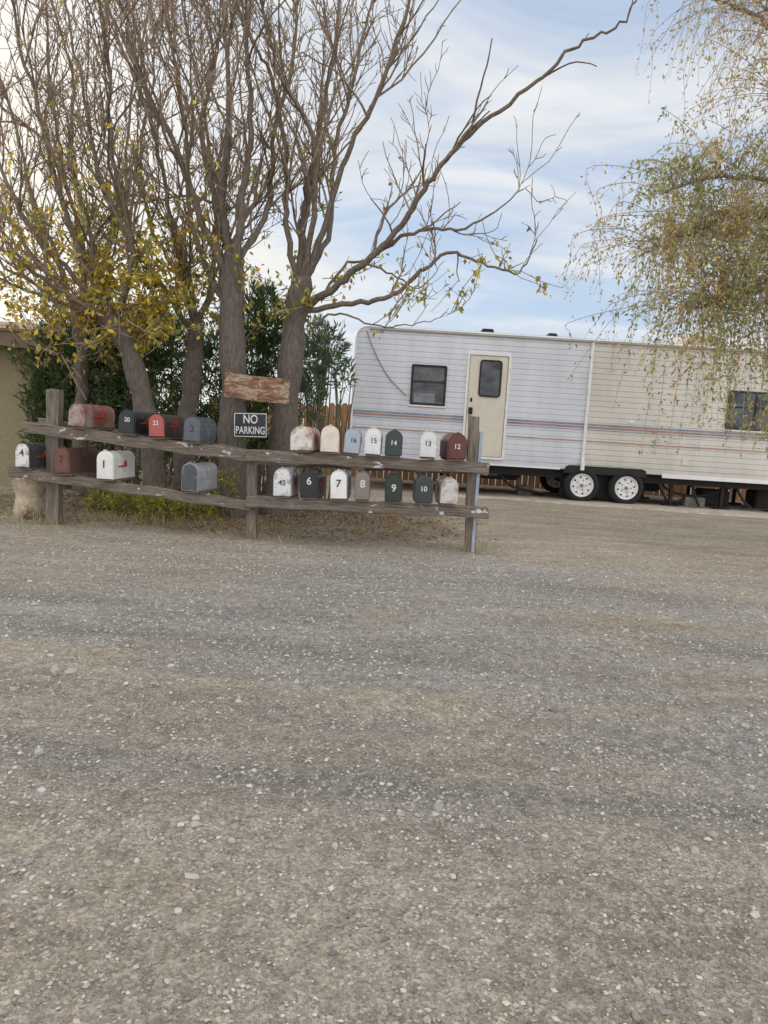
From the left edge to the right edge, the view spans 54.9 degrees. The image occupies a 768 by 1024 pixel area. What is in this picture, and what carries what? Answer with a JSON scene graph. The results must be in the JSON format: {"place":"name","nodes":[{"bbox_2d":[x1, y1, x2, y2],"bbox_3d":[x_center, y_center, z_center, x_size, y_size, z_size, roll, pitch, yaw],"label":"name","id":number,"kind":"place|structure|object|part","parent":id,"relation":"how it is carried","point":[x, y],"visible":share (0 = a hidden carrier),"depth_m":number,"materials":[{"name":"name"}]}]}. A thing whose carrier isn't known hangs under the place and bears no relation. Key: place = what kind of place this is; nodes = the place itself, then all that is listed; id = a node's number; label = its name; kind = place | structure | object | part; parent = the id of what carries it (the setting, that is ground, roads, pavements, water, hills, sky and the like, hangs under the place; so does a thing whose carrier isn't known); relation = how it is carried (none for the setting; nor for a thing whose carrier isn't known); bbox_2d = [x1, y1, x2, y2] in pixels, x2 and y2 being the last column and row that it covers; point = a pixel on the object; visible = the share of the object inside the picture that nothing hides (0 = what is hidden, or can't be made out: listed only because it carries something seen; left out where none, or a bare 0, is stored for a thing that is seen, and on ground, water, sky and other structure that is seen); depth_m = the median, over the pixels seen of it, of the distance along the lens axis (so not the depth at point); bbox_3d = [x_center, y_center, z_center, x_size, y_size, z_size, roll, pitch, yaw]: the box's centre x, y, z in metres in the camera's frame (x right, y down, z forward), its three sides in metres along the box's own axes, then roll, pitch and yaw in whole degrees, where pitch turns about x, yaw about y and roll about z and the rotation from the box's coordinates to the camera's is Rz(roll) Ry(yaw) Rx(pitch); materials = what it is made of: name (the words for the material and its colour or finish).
{"place":"outdoors","nodes":[
{"label":"outdoors","id":0,"kind":"place"},
{"bbox_2d":[0,424,767,1023],"bbox_3d":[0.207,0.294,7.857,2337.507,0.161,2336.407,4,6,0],"label":"ground","id":1,"kind":"structure","parent":0,"point":[522,528],"depth_m":2.61,"materials":[{"name":"grey gravel"}]},
{"bbox_2d":[11,477,45,519],"bbox_3d":[-3.769,-0.116,7.879,0.381,0.543,0.353,4,6,0],"label":"cut log","id":2,"kind":"object","parent":1,"relation":"on","point":[30,496],"visible":0.61,"depth_m":7.74,"materials":[{"name":"beige wood"}]},
{"bbox_2d":[0,346,155,482],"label":"wall","id":3,"kind":"structure","parent":1,"relation":"on","point":[13,417],"depth_m":11.34,"materials":[{"name":"paint"}]},
{"bbox_2d":[0,321,174,368],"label":"roof","id":4,"kind":"structure","parent":3,"relation":"on","point":[3,328],"depth_m":11.48,"materials":[{"name":"brown"}]},
{"bbox_2d":[0,331,48,346],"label":"fascia","id":5,"kind":"structure","parent":4,"relation":"attached to","point":[6,337],"depth_m":10.77,"materials":[{"name":"beige wood"}]},
{"bbox_2d":[0,0,166,493],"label":"bare tree","id":6,"kind":"object","parent":1,"relation":"on","point":[83,384],"visible":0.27,"depth_m":10.17,"materials":[{"name":"brown plant"}]},
{"bbox_2d":[3,276,197,488],"bbox_3d":[-4.178,-1.874,10.767,2.853,3.299,1.967,4,6,0],"label":"oleander bush","id":7,"kind":"object","parent":1,"relation":"on","point":[114,393],"visible":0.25,"depth_m":10.62,"materials":[{"name":"green plant"}]},
{"bbox_2d":[0,0,205,506],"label":"bare tree","id":8,"kind":"object","parent":1,"relation":"on","point":[107,318],"visible":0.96,"depth_m":8.35,"materials":[{"name":"brown plant"}]},
{"bbox_2d":[75,459,240,522],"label":"weeds","id":9,"kind":"object","parent":1,"relation":"on","point":[160,504],"visible":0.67,"depth_m":8.30,"materials":[{"name":"green plant"}]},
{"bbox_2d":[28,0,300,502],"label":"bare tree","id":10,"kind":"object","parent":1,"relation":"on","point":[192,375],"visible":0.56,"depth_m":8.92,"materials":[{"name":"brown plant"}]},
{"bbox_2d":[63,440,301,508],"bbox_3d":[-2.583,-0.457,9.644,3.517,1.077,1.307,4,6,0],"label":"dry brush","id":11,"kind":"object","parent":1,"relation":"on","point":[263,472],"visible":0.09,"depth_m":9.54,"materials":[{"name":"green plant"}]},
{"bbox_2d":[66,0,347,516],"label":"bare tree","id":12,"kind":"object","parent":1,"relation":"on","point":[229,288],"visible":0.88,"depth_m":8.39,"materials":[{"name":"brown plant"}]},
{"bbox_2d":[233,412,266,437],"bbox_3d":[-1.502,-0.977,8.314,0.380,0.280,0.010,2,6,0],"label":"no parking sign","id":13,"kind":"object","parent":12,"relation":"attached to","point":[249,425],"visible":1,"depth_m":8.31,"materials":[{"name":"black metal"}]},
{"bbox_2d":[224,372,289,403],"bbox_3d":[-1.414,-1.382,8.250,0.735,0.320,0.034,3,6,0],"label":"wooden board sign","id":14,"kind":"object","parent":12,"relation":"attached to","point":[259,388],"visible":1,"depth_m":8.24,"materials":[{"name":"brown wood"}]},
{"bbox_2d":[136,268,306,493],"bbox_3d":[-2.266,-1.776,10.461,2.383,3.401,1.736,4,6,0],"label":"oleander bush","id":15,"kind":"object","parent":1,"relation":"on","point":[261,346],"visible":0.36,"depth_m":10.20,"materials":[{"name":"green plant"}]},
{"bbox_2d":[0,486,496,543],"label":"fallen leaves","id":16,"kind":"object","parent":1,"relation":"on","point":[299,516],"visible":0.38,"depth_m":8.64,"materials":[{"name":"brown plant"}]},
{"bbox_2d":[7,389,489,551],"bbox_3d":[-1.312,-0.375,7.497,4.863,1.488,0.481,4,6,0],"label":"mailbox stand","id":17,"kind":"object","parent":1,"relation":"on","point":[54,428],"visible":0.93,"depth_m":7.30,"materials":[{"name":"wood"}]},
{"bbox_2d":[15,441,45,469],"bbox_3d":[-3.509,-0.578,7.474,0.156,0.275,0.502,4,7,7],"label":"mailbox","id":18,"kind":"object","parent":17,"relation":"on","point":[30,456],"visible":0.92,"depth_m":7.28,"materials":[{"name":"metal"}]},
{"bbox_2d":[16,446,26,464],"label":"door panel","id":19,"kind":"structure","parent":18,"relation":"in","point":[20,459],"depth_m":7.23,"materials":[{"name":"paint"}]},
{"bbox_2d":[15,444,28,466],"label":"door","id":20,"kind":"structure","parent":18,"relation":"in","point":[20,465],"depth_m":7.24,"materials":[{"name":"paint"}]},
{"bbox_2d":[55,446,98,474],"bbox_3d":[-3.095,-0.526,7.474,0.182,0.287,0.502,2,6,13],"label":"mailbox","id":21,"kind":"object","parent":17,"relation":"on","point":[76,461],"visible":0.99,"depth_m":7.33,"materials":[{"name":"brown metal"}]},
{"bbox_2d":[56,451,67,469],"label":"door panel","id":22,"kind":"structure","parent":21,"relation":"in","point":[59,465],"depth_m":7.24,"materials":[{"name":"paint"}]},
{"bbox_2d":[55,448,69,472],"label":"door","id":23,"kind":"structure","parent":21,"relation":"in","point":[61,449],"depth_m":7.24,"materials":[{"name":"paint"}]},
{"bbox_2d":[68,402,114,429],"bbox_3d":[-2.929,-0.963,7.420,0.194,0.257,0.502,7,7,14],"label":"mailbox","id":24,"kind":"object","parent":17,"relation":"on","point":[89,416],"visible":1,"depth_m":7.29,"materials":[{"name":"red metal"}]},
{"bbox_2d":[68,404,84,425],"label":"door","id":25,"kind":"structure","parent":24,"relation":"in","point":[83,416],"depth_m":7.18,"materials":[{"name":"paint"}]},
{"bbox_2d":[70,406,82,423],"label":"door panel","id":26,"kind":"structure","parent":24,"relation":"in","point":[76,413],"depth_m":7.18,"materials":[{"name":"paint"}]},
{"bbox_2d":[97,450,134,480],"bbox_3d":[-2.708,-0.481,7.480,0.175,0.310,0.502,3,6,6],"label":"mailbox","id":27,"kind":"object","parent":17,"relation":"on","point":[118,465],"visible":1,"depth_m":7.31,"materials":[{"name":"white metal"}]},
{"bbox_2d":[98,455,110,475],"label":"door panel","id":28,"kind":"structure","parent":27,"relation":"in","point":[106,471],"depth_m":7.24,"materials":[{"name":"paint"}]},
{"bbox_2d":[97,452,112,478],"bbox_3d":[-2.736,-0.458,7.248,0.154,0.259,0.012,3,6,6],"label":"door","id":29,"kind":"structure","parent":27,"relation":"in","point":[103,453],"depth_m":7.24,"materials":[{"name":"paint"}]},
{"bbox_2d":[118,408,154,435],"bbox_3d":[-2.460,-0.902,7.428,0.182,0.256,0.502,7,7,9],"label":"mailbox","id":30,"kind":"object","parent":17,"relation":"on","point":[134,423],"visible":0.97,"depth_m":7.21,"materials":[{"name":"black metal"}]},
{"bbox_2d":[118,411,134,432],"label":"door","id":31,"kind":"structure","parent":30,"relation":"in","point":[122,430],"depth_m":7.19,"materials":[{"name":"paint"}]},
{"bbox_2d":[120,413,132,429],"label":"door panel","id":32,"kind":"structure","parent":30,"relation":"in","point":[125,425],"depth_m":7.19,"materials":[{"name":"paint"}]},
{"bbox_2d":[149,412,183,438],"bbox_3d":[-2.180,-0.865,7.433,0.172,0.256,0.502,2,6,8],"label":"mailbox","id":33,"kind":"object","parent":17,"relation":"on","point":[163,426],"visible":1,"depth_m":7.25,"materials":[{"name":"red metal"}]},
{"bbox_2d":[150,417,161,433],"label":"door panel","id":34,"kind":"structure","parent":33,"relation":"in","point":[157,429],"depth_m":7.19,"materials":[{"name":"paint"}]},
{"bbox_2d":[149,415,163,435],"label":"door","id":35,"kind":"structure","parent":33,"relation":"in","point":[150,434],"depth_m":7.19,"materials":[{"name":"paint"}]},
{"bbox_2d":[181,462,216,493],"bbox_3d":[-1.864,-0.361,7.486,0.175,0.310,0.502,4,7,10],"label":"mailbox","id":36,"kind":"object","parent":17,"relation":"on","point":[200,477],"visible":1,"depth_m":7.31,"materials":[{"name":"grey metal"}]},
{"bbox_2d":[183,467,194,488],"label":"door panel","id":37,"kind":"structure","parent":36,"relation":"in","point":[189,473],"depth_m":7.25,"materials":[{"name":"paint"}]},
{"bbox_2d":[182,464,196,490],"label":"door","id":38,"kind":"structure","parent":36,"relation":"in","point":[188,465],"depth_m":7.25,"materials":[{"name":"paint"}]},
{"bbox_2d":[183,415,215,443],"bbox_3d":[-1.844,-0.831,7.435,0.182,0.275,0.502,5,7,4],"label":"mailbox","id":39,"kind":"object","parent":17,"relation":"on","point":[199,430],"visible":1,"depth_m":7.22,"materials":[{"name":"grey metal"}]},
{"bbox_2d":[185,420,198,438],"bbox_3d":[-1.866,-0.808,7.195,0.128,0.177,0.006,5,7,4],"label":"door panel","id":40,"kind":"structure","parent":39,"relation":"in","point":[188,434],"depth_m":7.19,"materials":[{"name":"paint"}]},
{"bbox_2d":[184,417,200,440],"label":"door","id":41,"kind":"structure","parent":39,"relation":"in","point":[191,418],"depth_m":7.20,"materials":[{"name":"paint"}]},
{"bbox_2d":[273,467,299,497],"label":"mailbox","id":42,"kind":"object","parent":17,"relation":"on","point":[286,482],"visible":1,"depth_m":7.19,"materials":[{"name":"white metal"}]},
{"bbox_2d":[274,469,289,495],"bbox_3d":[-0.990,-0.287,7.186,0.158,0.255,0.012,2,6,4],"label":"door","id":43,"kind":"structure","parent":42,"relation":"in","point":[282,470],"depth_m":7.18,"materials":[{"name":"paint"}]},
{"bbox_2d":[275,473,288,492],"bbox_3d":[-0.990,-0.283,7.179,0.127,0.200,0.006,2,6,4],"label":"door panel","id":44,"kind":"structure","parent":42,"relation":"in","point":[279,488],"depth_m":7.18,"materials":[{"name":"paint"}]},
{"bbox_2d":[290,425,320,452],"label":"mailbox","id":45,"kind":"object","parent":17,"relation":"on","point":[303,439],"visible":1,"depth_m":7.14,"materials":[{"name":"white metal"}]},
{"bbox_2d":[291,427,310,449],"bbox_3d":[-0.801,-0.710,7.137,0.192,0.218,0.012,1,6,6],"label":"door","id":46,"kind":"structure","parent":45,"relation":"in","point":[292,448],"depth_m":7.13,"materials":[{"name":"paint"}]},
{"bbox_2d":[293,429,308,446],"bbox_3d":[-0.802,-0.710,7.130,0.154,0.171,0.006,1,6,6],"label":"door panel","id":47,"kind":"structure","parent":45,"relation":"in","point":[300,437],"depth_m":7.13,"materials":[{"name":"paint"}]},
{"bbox_2d":[300,468,325,498],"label":"mailbox","id":48,"kind":"object","parent":17,"relation":"on","point":[312,483],"visible":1,"depth_m":7.19,"materials":[{"name":"black metal"}]},
{"bbox_2d":[300,471,316,496],"bbox_3d":[-0.729,-0.272,7.186,0.164,0.248,0.012,2,6,4],"label":"door","id":49,"kind":"structure","parent":48,"relation":"in","point":[308,472],"depth_m":7.18,"materials":[{"name":"paint"}]},
{"bbox_2d":[302,474,315,494],"bbox_3d":[-0.729,-0.269,7.179,0.131,0.195,0.006,2,6,4],"label":"door panel","id":50,"kind":"structure","parent":48,"relation":"in","point":[306,489],"depth_m":7.18,"materials":[{"name":"paint"}]},
{"bbox_2d":[320,424,339,453],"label":"mailbox","id":51,"kind":"object","parent":17,"relation":"on","point":[330,437],"visible":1,"depth_m":7.13,"materials":[{"name":"beige metal"}]},
{"bbox_2d":[321,427,337,451],"bbox_3d":[-0.521,-0.705,7.135,0.158,0.237,0.012,3,7,-4],"label":"door","id":52,"kind":"structure","parent":51,"relation":"in","point":[327,428],"depth_m":7.13,"materials":[{"name":"paint"}]},
{"bbox_2d":[323,429,336,448],"bbox_3d":[-0.521,-0.703,7.128,0.127,0.187,0.006,3,7,-4],"label":"door panel","id":53,"kind":"structure","parent":51,"relation":"in","point":[329,443],"depth_m":7.13,"materials":[{"name":"paint"}]},
{"bbox_2d":[330,469,350,500],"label":"mailbox","id":54,"kind":"object","parent":17,"relation":"on","point":[340,484],"visible":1,"depth_m":7.18,"materials":[{"name":"white metal"}]},
{"bbox_2d":[331,472,345,497],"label":"door","id":55,"kind":"structure","parent":54,"relation":"in","point":[336,473],"depth_m":7.18,"materials":[{"name":"paint"}]},
{"bbox_2d":[332,475,344,495],"bbox_3d":[-0.442,-0.259,7.178,0.118,0.204,0.006,1,6,3],"label":"door panel","id":56,"kind":"structure","parent":54,"relation":"in","point":[336,491],"depth_m":7.18,"materials":[{"name":"paint"}]},
{"bbox_2d":[343,427,361,455],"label":"mailbox","id":57,"kind":"object","parent":17,"relation":"on","point":[352,440],"visible":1,"depth_m":7.13,"materials":[{"name":"blue metal"}]},
{"bbox_2d":[344,429,359,452],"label":"door","id":58,"kind":"structure","parent":57,"relation":"in","point":[352,430],"depth_m":7.13,"materials":[{"name":"paint"}]},
{"bbox_2d":[346,432,358,450],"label":"door panel","id":59,"kind":"structure","parent":57,"relation":"in","point":[350,445],"depth_m":7.13,"materials":[{"name":"paint"}]},
{"bbox_2d":[354,469,370,501],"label":"mailbox","id":60,"kind":"object","parent":17,"relation":"on","point":[362,485],"visible":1,"depth_m":7.18,"materials":[{"name":"grey metal"}]},
{"bbox_2d":[355,473,368,498],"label":"door","id":61,"kind":"structure","parent":60,"relation":"in","point":[360,474],"depth_m":7.18,"materials":[{"name":"paint"}]},
{"bbox_2d":[356,476,367,496],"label":"door panel","id":62,"kind":"structure","parent":60,"relation":"in","point":[361,492],"depth_m":7.18,"materials":[{"name":"paint"}]},
{"bbox_2d":[364,427,382,456],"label":"mailbox","id":63,"kind":"object","parent":17,"relation":"on","point":[373,441],"visible":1,"depth_m":7.13,"materials":[{"name":"white metal"}]},
{"bbox_2d":[366,432,378,451],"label":"door panel","id":64,"kind":"structure","parent":63,"relation":"in","point":[372,446],"depth_m":7.13,"materials":[{"name":"paint"}]},
{"bbox_2d":[365,429,380,453],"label":"door","id":65,"kind":"structure","parent":63,"relation":"in","point":[372,430],"depth_m":7.13,"materials":[{"name":"paint"}]},
{"bbox_2d":[385,472,401,502],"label":"mailbox","id":66,"kind":"object","parent":17,"relation":"on","point":[393,487],"visible":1,"depth_m":7.18,"materials":[{"name":"metal"}]},
{"bbox_2d":[387,479,399,497],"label":"door panel","id":67,"kind":"structure","parent":66,"relation":"in","point":[390,493],"depth_m":7.18,"materials":[{"name":"paint"}]},
{"bbox_2d":[386,476,401,500],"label":"door","id":68,"kind":"structure","parent":66,"relation":"in","point":[392,477],"depth_m":7.18,"materials":[{"name":"paint"}]},
{"bbox_2d":[385,429,402,457],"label":"mailbox","id":69,"kind":"object","parent":17,"relation":"on","point":[393,442],"visible":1,"depth_m":7.13,"materials":[{"name":"metal"}]},
{"bbox_2d":[387,434,399,452],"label":"door panel","id":70,"kind":"structure","parent":69,"relation":"in","point":[391,448],"depth_m":7.13,"materials":[{"name":"paint"}]},
{"bbox_2d":[386,431,401,454],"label":"door","id":71,"kind":"structure","parent":69,"relation":"in","point":[393,432],"depth_m":7.13,"materials":[{"name":"paint"}]},
{"bbox_2d":[412,473,433,504],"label":"mailbox","id":72,"kind":"object","parent":17,"relation":"on","point":[423,485],"visible":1,"depth_m":7.18,"materials":[{"name":"metal"}]},
{"bbox_2d":[416,477,432,501],"bbox_3d":[0.394,-0.217,7.184,0.153,0.243,0.012,3,7,-2],"label":"door","id":73,"kind":"structure","parent":72,"relation":"in","point":[423,478],"depth_m":7.18,"materials":[{"name":"paint"}]},
{"bbox_2d":[418,480,430,499],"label":"door panel","id":74,"kind":"structure","parent":72,"relation":"in","point":[422,495],"depth_m":7.18,"materials":[{"name":"paint"}]},
{"bbox_2d":[419,430,436,459],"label":"mailbox","id":75,"kind":"object","parent":17,"relation":"on","point":[428,445],"visible":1,"depth_m":7.13,"materials":[{"name":"white metal"}]},
{"bbox_2d":[421,435,434,453],"bbox_3d":[0.428,-0.652,7.127,0.122,0.188,0.006,4,7,2],"label":"door panel","id":76,"kind":"structure","parent":75,"relation":"in","point":[427,449],"depth_m":7.12,"materials":[{"name":"paint"}]},
{"bbox_2d":[420,432,436,456],"bbox_3d":[0.428,-0.654,7.134,0.153,0.238,0.012,4,7,2],"label":"door","id":77,"kind":"structure","parent":75,"relation":"in","point":[427,433],"depth_m":7.13,"materials":[{"name":"paint"}]},
{"bbox_2d":[434,475,458,505],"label":"mailbox","id":78,"kind":"object","parent":17,"relation":"on","point":[446,490],"visible":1,"depth_m":7.18,"materials":[{"name":"white metal"}]},
{"bbox_2d":[441,479,457,503],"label":"door","id":79,"kind":"structure","parent":78,"relation":"in","point":[449,480],"depth_m":7.18,"materials":[{"name":"paint"}]},
{"bbox_2d":[443,482,455,500],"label":"door panel","id":80,"kind":"structure","parent":78,"relation":"in","point":[449,493],"depth_m":7.18,"materials":[{"name":"paint"}]},
{"bbox_2d":[439,432,466,460],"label":"mailbox","id":81,"kind":"object","parent":17,"relation":"on","point":[453,446],"visible":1,"depth_m":7.13,"materials":[{"name":"red metal"}]},
{"bbox_2d":[448,434,465,458],"bbox_3d":[0.709,-0.634,7.134,0.170,0.229,0.012,2,7,-5],"label":"door","id":82,"kind":"structure","parent":81,"relation":"in","point":[457,435],"depth_m":7.13,"materials":[{"name":"paint"}]},
{"bbox_2d":[450,437,464,455],"bbox_3d":[0.710,-0.633,7.127,0.136,0.180,0.006,2,7,-5],"label":"door panel","id":83,"kind":"structure","parent":81,"relation":"in","point":[457,440],"depth_m":7.12,"materials":[{"name":"paint"}]},
{"bbox_2d":[1,505,525,554],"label":"dry grass","id":84,"kind":"structure","parent":1,"relation":"on","point":[120,520],"depth_m":7.84,"materials":[{"name":"beige plant"}]},
{"bbox_2d":[276,313,360,500],"bbox_3d":[-0.956,-1.419,10.493,1.192,2.834,1.343,4,6,0],"label":"oleander bush","id":85,"kind":"object","parent":1,"relation":"on","point":[317,369],"visible":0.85,"depth_m":10.36,"materials":[{"name":"green plant"}]},
{"bbox_2d":[189,0,636,516],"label":"bare tree","id":86,"kind":"object","parent":1,"relation":"on","point":[301,302],"visible":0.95,"depth_m":8.39,"materials":[{"name":"brown plant"}]},
{"bbox_2d":[208,395,747,500],"bbox_3d":[4.012,-1.383,17.363,16.241,1.800,0.090,4,6,0],"label":"wooden fence","id":87,"kind":"object","parent":1,"relation":"on","point":[529,480],"visible":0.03,"depth_m":17.40,"materials":[{"name":"brown wood"}]},
{"bbox_2d":[350,325,767,511],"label":"travel trailer","id":88,"kind":"object","parent":1,"relation":"on","point":[578,437],"visible":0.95,"depth_m":13.98,"materials":[{"name":"white metal"}]},
{"bbox_3d":[0.839,-2.389,13.939,0.665,0.753,0.040,3,6,0],"label":"window frame","id":89,"kind":"part","parent":88,"relation":"part of","materials":[{"name":"metal"}]},
{"bbox_3d":[0.839,-2.390,13.949,0.625,0.713,0.018,3,6,0],"label":"window glass","id":90,"kind":"part","parent":88,"relation":"part of","materials":[{"name":"grey glass"}]},
{"bbox_3d":[1.927,-1.994,13.980,0.750,1.914,0.030,3,6,0],"label":"door leaf","id":91,"kind":"part","parent":88,"relation":"part of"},
{"bbox_3d":[1.998,-2.506,13.900,0.420,0.690,0.025,3,6,0],"label":"door window frame","id":92,"kind":"part","parent":88,"relation":"part of","materials":[{"name":"metal"}]},
{"bbox_3d":[1.998,-2.507,13.906,0.380,0.650,0.013,3,6,0],"label":"door window","id":93,"kind":"part","parent":88,"relation":"part of","materials":[{"name":"grey glass"}]},
{"bbox_3d":[6.988,-1.898,13.952,1.032,0.730,0.040,3,6,0],"label":"window frame","id":94,"kind":"part","parent":88,"relation":"part of","materials":[{"name":"metal"}]},
{"bbox_3d":[6.988,-1.899,13.962,0.992,0.690,0.018,3,6,0],"label":"window glass","id":95,"kind":"part","parent":88,"relation":"part of","materials":[{"name":"grey glass"}]},
{"bbox_2d":[458,491,767,517],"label":"concrete pad","id":96,"kind":"object","parent":1,"relation":"on","point":[522,497],"visible":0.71,"depth_m":13.89,"materials":[{"name":"grey concrete"}]},
{"bbox_2d":[554,0,767,458],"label":"willow tree","id":97,"kind":"object","parent":1,"relation":"on","point":[739,298],"visible":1,"depth_m":8.29,"materials":[{"name":"green plant"}]},
{"bbox_2d":[0,0,767,424],"label":"sky","id":98,"kind":"structure","parent":0,"point":[617,124],"materials":[{"name":"blue"}]}
]}

